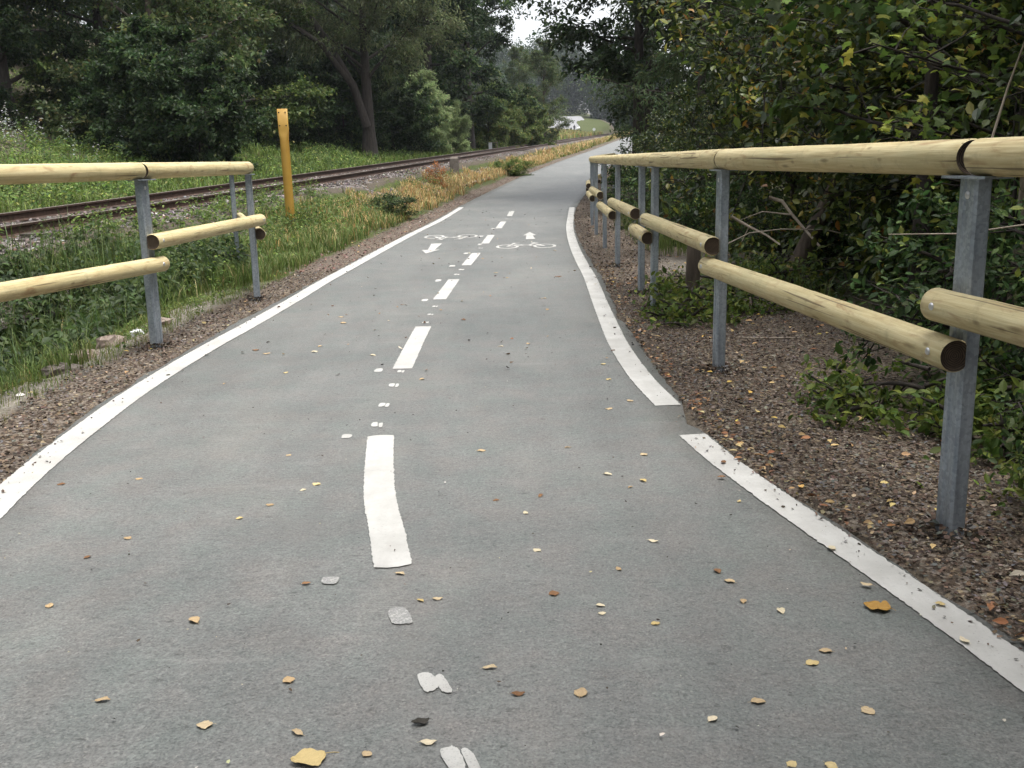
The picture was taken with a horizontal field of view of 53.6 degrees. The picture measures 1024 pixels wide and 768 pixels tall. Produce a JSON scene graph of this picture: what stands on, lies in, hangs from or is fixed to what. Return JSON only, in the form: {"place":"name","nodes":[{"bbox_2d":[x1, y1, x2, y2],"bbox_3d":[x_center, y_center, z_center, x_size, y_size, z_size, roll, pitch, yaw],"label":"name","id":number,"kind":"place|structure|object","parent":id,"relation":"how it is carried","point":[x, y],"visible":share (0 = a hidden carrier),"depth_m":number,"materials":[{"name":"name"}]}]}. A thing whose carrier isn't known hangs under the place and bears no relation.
{"place":"outdoors","nodes":[
{"label":"outdoors","id":0,"kind":"place"},
{"bbox_2d":[33,0,709,120],"label":"sky","id":1,"kind":"structure","parent":0,"point":[523,27],"materials":[{"name":"white"}]},
{"bbox_2d":[0,133,1023,767],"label":"asphalt path","id":2,"kind":"structure","parent":0,"point":[206,461],"depth_m":3.18,"materials":[{"name":"grey asphalt"}]},
{"bbox_2d":[196,720,214,728],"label":"fallen leaf","id":3,"kind":"object","parent":2,"relation":"on","point":[205,724],"visible":1,"depth_m":2.32,"materials":[{"name":"beige plant"}]},
{"bbox_2d":[290,748,338,765],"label":"fallen leaf","id":4,"kind":"object","parent":2,"relation":"on","point":[310,756],"visible":1,"depth_m":2.18,"materials":[{"name":"yellow plant"}]},
{"bbox_2d":[411,717,432,723],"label":"fallen leaf","id":5,"kind":"object","parent":2,"relation":"on","point":[421,720],"visible":1,"depth_m":2.31,"materials":[{"name":"grey plant"}]},
{"bbox_2d":[0,211,1023,767],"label":"path crumbs","id":6,"kind":"object","parent":2,"relation":"on","point":[578,467],"visible":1,"depth_m":4.24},
{"bbox_2d":[574,687,586,697],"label":"fallen leaf","id":7,"kind":"object","parent":2,"relation":"on","point":[581,692],"visible":1,"depth_m":2.42,"materials":[{"name":"beige plant"}]},
{"bbox_2d":[861,706,874,713],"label":"fallen leaf","id":8,"kind":"object","parent":2,"relation":"on","point":[866,709],"visible":1,"depth_m":2.32,"materials":[{"name":"beige plant"}]},
{"bbox_2d":[863,600,895,610],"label":"fallen leaf","id":9,"kind":"object","parent":2,"relation":"on","point":[884,605],"visible":1,"depth_m":2.85,"materials":[{"name":"orange plant"}]},
{"bbox_2d":[0,5,1023,643],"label":"ground","id":10,"kind":"structure","parent":0,"point":[604,127],"depth_m":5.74,"materials":[{"name":"brown plant"}]},
{"bbox_2d":[6,51,22,71],"bbox_3d":[-21.336,-20.008,35.028,9.068,18.639,9.978,-1,12,0],"label":"broadleaf tree","id":11,"kind":"object","parent":10,"relation":"on","point":[10,66],"visible":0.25,"depth_m":37.22,"materials":[{"name":"green plant"}]},
{"bbox_2d":[0,0,98,124],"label":"broadleaf tree","id":12,"kind":"object","parent":10,"relation":"on","point":[13,39],"visible":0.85,"depth_m":34.99,"materials":[{"name":"green plant"}]},
{"bbox_2d":[41,362,81,377],"bbox_3d":[-2.943,-0.080,6.624,0.259,0.129,0.165,-4,13,-11],"label":"stone","id":13,"kind":"object","parent":10,"relation":"on","point":[55,373],"visible":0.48,"depth_m":6.56,"materials":[{"name":"stone"}]},
{"bbox_2d":[46,50,117,141],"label":"dense shrub","id":14,"kind":"object","parent":10,"relation":"on","point":[73,88],"visible":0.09,"depth_m":34.43,"materials":[{"name":"green plant"}]},
{"bbox_2d":[69,349,99,361],"bbox_3d":[-2.982,-0.185,7.065,0.189,0.135,0.201,-2,12,-4],"label":"stone","id":15,"kind":"object","parent":10,"relation":"on","point":[92,351],"visible":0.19,"depth_m":7.05,"materials":[{"name":"beige stone"}]},
{"bbox_2d":[0,0,214,123],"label":"broadleaf tree","id":16,"kind":"object","parent":10,"relation":"on","point":[40,77],"visible":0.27,"depth_m":37.56,"materials":[{"name":"green plant"}]},
{"bbox_2d":[95,335,123,349],"bbox_3d":[-2.985,-0.299,7.512,0.214,0.135,0.174,-4,13,-11],"label":"stone","id":17,"kind":"object","parent":10,"relation":"on","point":[108,339],"visible":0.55,"depth_m":7.46,"materials":[{"name":"beige stone"}]},
{"bbox_2d":[0,193,250,386],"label":"ditch weeds","id":18,"kind":"object","parent":10,"relation":"on","point":[97,326],"visible":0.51,"depth_m":10.54,"materials":[{"name":"green plant"}]},
{"bbox_2d":[0,162,265,348],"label":"guard railing","id":19,"kind":"object","parent":10,"relation":"on","point":[149,265],"visible":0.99,"depth_m":6.96,"materials":[{"name":"wood"}]},
{"bbox_2d":[68,12,227,157],"bbox_3d":[-11.897,-9.182,32.648,5.068,5.156,5.562,2,13,13],"label":"dense shrub","id":20,"kind":"object","parent":10,"relation":"on","point":[105,90],"visible":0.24,"depth_m":31.78,"materials":[{"name":"green plant"}]},
{"bbox_2d":[24,0,286,147],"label":"broadleaf tree","id":21,"kind":"object","parent":10,"relation":"on","point":[149,7],"visible":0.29,"depth_m":35.18,"materials":[{"name":"green plant"}]},
{"bbox_2d":[85,20,278,170],"bbox_3d":[-9.950,-8.460,30.969,5.439,5.041,4.955,4,13,21],"label":"dense shrub","id":22,"kind":"object","parent":10,"relation":"on","point":[184,116],"visible":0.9,"depth_m":30.10,"materials":[{"name":"green plant"}]},
{"bbox_2d":[4,0,449,138],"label":"woodland","id":23,"kind":"object","parent":10,"relation":"on","point":[373,62],"visible":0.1,"depth_m":54.93,"materials":[{"name":"green plant"}]},
{"bbox_2d":[144,0,336,142],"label":"broadleaf tree","id":24,"kind":"object","parent":10,"relation":"on","point":[314,92],"visible":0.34,"depth_m":43.30,"materials":[{"name":"green plant"}]},
{"bbox_2d":[0,158,502,420],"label":"verge weeds","id":25,"kind":"object","parent":10,"relation":"on","point":[205,298],"visible":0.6,"depth_m":13.66,"materials":[{"name":"green plant"}]},
{"bbox_2d":[277,109,294,225],"bbox_3d":[-3.911,-3.586,17.624,0.194,2.320,0.156,-1,12,0],"label":"marker post","id":26,"kind":"object","parent":10,"relation":"on","point":[283,125],"visible":0.84,"depth_m":17.50,"materials":[{"name":"yellow paint"}]},
{"bbox_2d":[239,48,351,148],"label":"dense shrub","id":27,"kind":"object","parent":10,"relation":"on","point":[268,78],"visible":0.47,"depth_m":45.89,"materials":[{"name":"green plant"}]},
{"bbox_2d":[281,205,316,229],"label":"seedling","id":28,"kind":"object","parent":10,"relation":"on","point":[300,215],"visible":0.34,"depth_m":17.48,"materials":[{"name":"green plant"}]},
{"bbox_2d":[0,45,602,212],"bbox_3d":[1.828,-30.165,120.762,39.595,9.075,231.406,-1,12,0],"label":"meadow grass","id":29,"kind":"structure","parent":10,"relation":"on","point":[567,133],"depth_m":30.83,"materials":[{"name":"green plant"}]},
{"bbox_2d":[0,133,614,328],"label":"ballast","id":30,"kind":"structure","parent":10,"relation":"on","point":[177,216],"depth_m":16.47,"materials":[{"name":"grey gravel"}]},
{"bbox_2d":[0,152,531,276],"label":"ballast stones","id":31,"kind":"object","parent":30,"relation":"on","point":[317,185],"visible":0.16,"depth_m":23.72,"materials":[{"name":"grey gravel"}]},
{"bbox_2d":[0,133,614,241],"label":"railway track","id":32,"kind":"structure","parent":30,"relation":"on","point":[41,214],"depth_m":20.04,"materials":[{"name":"brown metal"}]},
{"bbox_2d":[0,132,628,389],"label":"verge grass","id":33,"kind":"structure","parent":10,"relation":"on","point":[308,242],"depth_m":15.30,"materials":[{"name":"green plant"}]},
{"bbox_2d":[232,0,471,157],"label":"willow tree","id":34,"kind":"object","parent":10,"relation":"on","point":[322,35],"visible":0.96,"depth_m":46.86,"materials":[{"name":"green plant"}]},
{"bbox_2d":[309,54,408,151],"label":"dense shrub","id":35,"kind":"object","parent":10,"relation":"on","point":[348,127],"visible":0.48,"depth_m":49.93,"materials":[{"name":"green plant"}]},
{"bbox_2d":[359,192,424,216],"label":"verge bush","id":36,"kind":"object","parent":10,"relation":"on","point":[391,200],"visible":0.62,"depth_m":22.06,"materials":[{"name":"green plant"}]},
{"bbox_2d":[374,80,421,147],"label":"willow shrub","id":37,"kind":"object","parent":10,"relation":"on","point":[395,119],"visible":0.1,"depth_m":54.14,"materials":[{"name":"green plant"}]},
{"bbox_2d":[358,73,447,154],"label":"dense shrub","id":38,"kind":"object","parent":10,"relation":"on","point":[413,104],"visible":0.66,"depth_m":52.92,"materials":[{"name":"green plant"}]},
{"bbox_2d":[408,67,455,154],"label":"willow shrub","id":39,"kind":"object","parent":10,"relation":"on","point":[440,133],"visible":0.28,"depth_m":55.56,"materials":[{"name":"green plant"}]},
{"bbox_2d":[422,160,449,187],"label":"dry plant","id":40,"kind":"object","parent":10,"relation":"on","point":[435,170],"visible":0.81,"depth_m":30.38,"materials":[{"name":"brown plant"}]},
{"bbox_2d":[375,0,502,137],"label":"tall tree","id":41,"kind":"object","parent":10,"relation":"on","point":[481,103],"visible":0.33,"depth_m":59.99,"materials":[{"name":"green plant"}]},
{"bbox_2d":[450,156,458,174],"bbox_3d":[-1.996,-7.449,35.214,0.300,0.890,0.240,-1,12,0],"label":"marker stone","id":42,"kind":"object","parent":10,"relation":"on","point":[454,163],"visible":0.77,"depth_m":35.07,"materials":[{"name":"stone"}]},
{"bbox_2d":[442,99,473,153],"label":"willow shrub","id":43,"kind":"object","parent":10,"relation":"on","point":[457,141],"visible":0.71,"depth_m":59.64,"materials":[{"name":"green plant"}]},
{"bbox_2d":[421,0,512,104],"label":"broadleaf tree","id":44,"kind":"object","parent":10,"relation":"on","point":[486,31],"visible":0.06,"depth_m":83.58,"materials":[{"name":"green plant"}]},
{"bbox_2d":[445,31,502,100],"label":"broadleaf tree","id":45,"kind":"object","parent":10,"relation":"on","point":[479,88],"visible":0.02,"depth_m":102.21,"materials":[{"name":"green plant"}]},
{"bbox_2d":[419,0,544,150],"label":"tall tree","id":46,"kind":"object","parent":10,"relation":"on","point":[495,41],"visible":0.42,"depth_m":68.59,"materials":[{"name":"green plant"}]},
{"bbox_2d":[475,95,519,148],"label":"round shrub","id":47,"kind":"object","parent":10,"relation":"on","point":[499,133],"visible":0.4,"depth_m":72.47,"materials":[{"name":"green plant"}]},
{"bbox_2d":[487,94,534,146],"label":"round shrub","id":48,"kind":"object","parent":10,"relation":"on","point":[515,133],"visible":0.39,"depth_m":75.59,"materials":[{"name":"green plant"}]},
{"bbox_2d":[490,156,536,175],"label":"verge bush","id":49,"kind":"object","parent":10,"relation":"on","point":[518,168],"visible":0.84,"depth_m":42.42,"materials":[{"name":"green plant"}]},
{"bbox_2d":[487,45,552,99],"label":"broadleaf tree","id":50,"kind":"object","parent":10,"relation":"on","point":[520,62],"visible":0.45,"depth_m":118.23,"materials":[{"name":"green plant"}]},
{"bbox_2d":[512,95,556,145],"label":"round shrub","id":51,"kind":"object","parent":10,"relation":"on","point":[537,124],"visible":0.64,"depth_m":80.74,"materials":[{"name":"green plant"}]},
{"bbox_2d":[517,38,574,142],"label":"broadleaf tree","id":52,"kind":"object","parent":10,"relation":"on","point":[548,74],"visible":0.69,"depth_m":93.47,"materials":[{"name":"green plant"}]},
{"bbox_2d":[453,26,675,132],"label":"woodland","id":53,"kind":"object","parent":10,"relation":"on","point":[568,89],"visible":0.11,"depth_m":333.87,"materials":[{"name":"green plant"}]},
{"bbox_2d":[490,0,757,175],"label":"overhanging tree","id":54,"kind":"object","parent":10,"relation":"on","point":[571,34],"visible":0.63,"depth_m":28.27,"materials":[{"name":"green plant"}]},
{"bbox_2d":[598,139,649,214],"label":"bramble bush","id":55,"kind":"object","parent":10,"relation":"on","point":[611,170],"visible":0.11,"depth_m":23.50,"materials":[{"name":"green plant"}]},
{"bbox_2d":[581,0,712,168],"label":"overhanging tree","id":56,"kind":"object","parent":10,"relation":"on","point":[616,114],"visible":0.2,"depth_m":33.29,"materials":[{"name":"green plant"}]},
{"bbox_2d":[601,138,704,233],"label":"bramble bush","id":57,"kind":"object","parent":10,"relation":"on","point":[633,171],"visible":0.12,"depth_m":18.30,"materials":[{"name":"green plant"}]},
{"bbox_2d":[622,109,705,217],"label":"hazel bush","id":58,"kind":"object","parent":10,"relation":"on","point":[664,127],"visible":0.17,"depth_m":20.28,"materials":[{"name":"green plant"}]},
{"bbox_2d":[627,265,713,298],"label":"weed clump","id":59,"kind":"object","parent":10,"relation":"on","point":[678,276],"visible":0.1,"depth_m":9.32,"materials":[{"name":"green plant"}]},
{"bbox_2d":[631,99,714,180],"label":"hazel bush","id":60,"kind":"object","parent":10,"relation":"on","point":[658,114],"visible":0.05,"depth_m":26.76,"materials":[{"name":"green plant"}]},
{"bbox_2d":[571,0,786,213],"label":"feathery tree","id":61,"kind":"object","parent":10,"relation":"on","point":[663,64],"visible":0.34,"depth_m":22.11,"materials":[{"name":"green plant"}]},
{"bbox_2d":[621,148,736,247],"bbox_3d":[2.605,-2.630,15.346,1.876,1.920,2.025,7,15,32],"label":"bramble bush","id":62,"kind":"object","parent":10,"relation":"on","point":[684,217],"visible":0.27,"depth_m":15.14,"materials":[{"name":"green plant"}]},
{"bbox_2d":[632,271,748,329],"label":"weed clump","id":63,"kind":"object","parent":10,"relation":"on","point":[677,312],"visible":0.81,"depth_m":7.68,"materials":[{"name":"green plant"}]},
{"bbox_2d":[685,245,700,314],"bbox_3d":[1.441,-0.753,8.085,0.126,0.804,0.126,-1,12,0],"label":"tree stump","id":64,"kind":"object","parent":10,"relation":"on","point":[693,259],"visible":0.33,"depth_m":8.01,"materials":[{"name":"brown wood"}]},
{"bbox_2d":[621,0,773,112],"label":"overhanging tree","id":65,"kind":"object","parent":10,"relation":"on","point":[667,73],"visible":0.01,"depth_m":38.29,"materials":[{"name":"green plant"}]},
{"bbox_2d":[634,261,770,315],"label":"weed clump","id":66,"kind":"object","parent":10,"relation":"on","point":[730,287],"visible":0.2,"depth_m":8.30,"materials":[{"name":"green plant"}]},
{"bbox_2d":[633,57,787,237],"bbox_3d":[3.298,-3.587,16.494,2.827,3.381,2.535,7,15,32],"label":"hazel bush","id":67,"kind":"object","parent":10,"relation":"on","point":[685,94],"visible":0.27,"depth_m":16.23,"materials":[{"name":"green plant"}]},
{"bbox_2d":[700,254,786,293],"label":"weed clump","id":68,"kind":"object","parent":10,"relation":"on","point":[760,266],"visible":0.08,"depth_m":9.73,"materials":[{"name":"green plant"}]},
{"bbox_2d":[685,142,813,251],"bbox_3d":[3.526,-2.555,14.791,2.111,2.160,2.279,-5,13,-16],"label":"bramble bush","id":69,"kind":"object","parent":10,"relation":"on","point":[732,194],"visible":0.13,"depth_m":14.56,"materials":[{"name":"green plant"}]},
{"bbox_2d":[706,278,793,317],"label":"weed clump","id":70,"kind":"object","parent":10,"relation":"on","point":[761,309],"visible":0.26,"depth_m":8.55,"materials":[{"name":"green plant"}]},
{"bbox_2d":[730,215,780,244],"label":"dead branch","id":71,"kind":"object","parent":10,"relation":"on","point":[747,225],"visible":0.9,"depth_m":11.29,"materials":[{"name":"grey wood"}]},
{"bbox_2d":[654,0,863,192],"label":"overhanging tree","id":72,"kind":"object","parent":10,"relation":"on","point":[695,15],"visible":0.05,"depth_m":26.05,"materials":[{"name":"green plant"}]},
{"bbox_2d":[736,337,802,338],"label":"dead branch","id":73,"kind":"object","parent":10,"relation":"on","point":[768,337],"visible":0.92,"depth_m":6.93,"materials":[{"name":"brown wood"}]},
{"bbox_2d":[730,247,833,294],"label":"weed clump","id":74,"kind":"object","parent":10,"relation":"on","point":[773,268],"visible":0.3,"depth_m":9.54,"materials":[{"name":"green plant"}]},
{"bbox_2d":[586,136,1023,538],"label":"guard railing","id":75,"kind":"object","parent":10,"relation":"on","point":[966,312],"visible":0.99,"depth_m":3.48,"materials":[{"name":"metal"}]},
{"bbox_2d":[730,172,890,276],"bbox_3d":[3.602,-1.855,12.069,1.899,1.800,1.759,-8,14,-28],"label":"bramble bush","id":76,"kind":"object","parent":10,"relation":"on","point":[783,218],"visible":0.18,"depth_m":11.93,"materials":[{"name":"green plant"}]},
{"bbox_2d":[620,197,1001,332],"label":"undergrowth","id":77,"kind":"object","parent":10,"relation":"on","point":[664,243],"visible":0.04,"depth_m":10.57,"materials":[{"name":"green plant"}]},
{"bbox_2d":[614,0,1010,275],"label":"hazel bush","id":78,"kind":"object","parent":10,"relation":"on","point":[680,25],"visible":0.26,"depth_m":12.04,"materials":[{"name":"green plant"}]},
{"bbox_2d":[785,179,839,280],"bbox_3d":[3.146,-1.546,10.733,0.670,1.263,0.260,-1,12,0],"label":"trunk","id":79,"kind":"object","parent":10,"relation":"on","point":[804,242],"visible":0.28,"depth_m":10.68,"materials":[{"name":"brown plant"}]},
{"bbox_2d":[739,196,819,246],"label":"dead branch","id":80,"kind":"object","parent":79,"relation":"attached to","point":[784,204],"visible":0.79,"depth_m":10.77,"materials":[{"name":"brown wood"}]},
{"bbox_2d":[761,2,909,215],"bbox_3d":[6.614,-8.021,17.576,7.328,10.599,5.572,-3,13,-7],"label":"overhanging tree","id":81,"kind":"object","parent":10,"relation":"on","point":[814,49],"depth_m":18.07,"materials":[{"name":"green plant"}]},
{"bbox_2d":[788,361,906,421],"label":"weed clump","id":82,"kind":"object","parent":10,"relation":"on","point":[818,395],"visible":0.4,"depth_m":5.09,"materials":[{"name":"green plant"}]},
{"bbox_2d":[695,0,1020,145],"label":"woodland","id":83,"kind":"object","parent":10,"relation":"on","point":[837,89],"depth_m":33.93,"materials":[{"name":"green plant"}]},
{"bbox_2d":[706,0,1022,245],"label":"hazel bush","id":84,"kind":"object","parent":10,"relation":"on","point":[861,68],"visible":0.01,"depth_m":14.69,"materials":[{"name":"green plant"}]},
{"bbox_2d":[721,0,1023,304],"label":"hazel bush","id":85,"kind":"object","parent":10,"relation":"on","point":[846,192],"visible":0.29,"depth_m":9.10,"materials":[{"name":"green plant"}]},
{"bbox_2d":[796,173,957,278],"bbox_3d":[4.411,-1.761,11.033,2.111,2.161,2.279,-10,15,-35],"label":"bramble bush","id":86,"kind":"object","parent":10,"relation":"on","point":[868,175],"visible":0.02,"depth_m":11.20,"materials":[{"name":"green plant"}]},
{"bbox_2d":[741,0,1023,315],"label":"maple tree","id":87,"kind":"object","parent":10,"relation":"on","point":[809,101],"visible":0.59,"depth_m":8.21,"materials":[{"name":"green plant"}]},
{"bbox_2d":[832,195,947,292],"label":"bramble bush","id":88,"kind":"object","parent":10,"relation":"on","point":[869,253],"visible":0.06,"depth_m":10.11,"materials":[{"name":"green plant"}]},
{"bbox_2d":[728,229,847,243],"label":"dead branch","id":89,"kind":"object","parent":88,"relation":"attached to","point":[777,229],"visible":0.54,"depth_m":10.44,"materials":[{"name":"brown wood"}]},
{"bbox_2d":[781,0,1023,351],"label":"young maple","id":90,"kind":"object","parent":10,"relation":"on","point":[927,131],"visible":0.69,"depth_m":6.23,"materials":[{"name":"green plant"}]},
{"bbox_2d":[788,341,1023,438],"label":"weed clump","id":91,"kind":"object","parent":10,"relation":"on","point":[863,409],"visible":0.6,"depth_m":4.86,"materials":[{"name":"green plant"}]},
{"bbox_2d":[829,135,1023,432],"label":"bramble bush","id":92,"kind":"object","parent":10,"relation":"on","point":[929,206],"visible":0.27,"depth_m":5.22,"materials":[{"name":"green plant"}]},
{"bbox_2d":[878,187,1004,326],"bbox_3d":[3.619,-0.907,8.052,1.454,1.488,1.570,9,16,40],"label":"bramble bush","id":93,"kind":"object","parent":10,"relation":"on","point":[942,243],"visible":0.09,"depth_m":8.00,"materials":[{"name":"green plant"}]},
{"bbox_2d":[881,0,1023,226],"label":"hazel bush","id":94,"kind":"object","parent":10,"relation":"on","point":[1009,44],"visible":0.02,"depth_m":11.72,"materials":[{"name":"green plant"}]},
{"bbox_2d":[898,364,1023,476],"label":"weed clump","id":95,"kind":"object","parent":10,"relation":"on","point":[990,443],"visible":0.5,"depth_m":4.39,"materials":[{"name":"green plant"}]},
{"bbox_2d":[916,440,1023,518],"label":"weed clump","id":96,"kind":"object","parent":10,"relation":"on","point":[1018,476],"visible":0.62,"depth_m":3.69,"materials":[{"name":"green plant"}]},
{"bbox_2d":[918,38,1023,286],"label":"hazel bush","id":97,"kind":"object","parent":10,"relation":"on","point":[999,129],"visible":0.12,"depth_m":8.04,"materials":[{"name":"green plant"}]},
{"bbox_2d":[939,230,1023,423],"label":"bramble bush","id":98,"kind":"object","parent":10,"relation":"on","point":[1008,257],"visible":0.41,"depth_m":4.81,"materials":[{"name":"green plant"}]},
{"bbox_2d":[941,11,1023,137],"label":"hazel bush","id":99,"kind":"object","parent":10,"relation":"on","point":[973,110],"visible":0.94,"depth_m":5.60,"materials":[{"name":"green plant"}]},
{"bbox_2d":[978,357,1023,480],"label":"bramble bush","id":100,"kind":"object","parent":10,"relation":"on","point":[1019,445],"visible":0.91,"depth_m":3.60,"materials":[{"name":"green plant"}]},
{"bbox_2d":[991,43,1023,137],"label":"dead branch","id":101,"kind":"object","parent":10,"relation":"on","point":[1003,101],"visible":0.52,"depth_m":4.25,"materials":[{"name":"brown wood"}]},
{"bbox_2d":[1004,177,1023,378],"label":"pale trunk tree","id":102,"kind":"object","parent":10,"relation":"on","point":[1020,195],"visible":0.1,"depth_m":5.70,"materials":[{"name":"green plant"}]},
{"bbox_2d":[888,224,1023,234],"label":"dead branch","id":103,"kind":"object","parent":102,"relation":"attached to","point":[956,233],"visible":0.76,"depth_m":4.43,"materials":[{"name":"brown wood"}]},
{"bbox_2d":[550,116,583,129],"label":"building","id":104,"kind":"structure","parent":0,"point":[576,118],"depth_m":271.82,"materials":[{"name":"concrete"}]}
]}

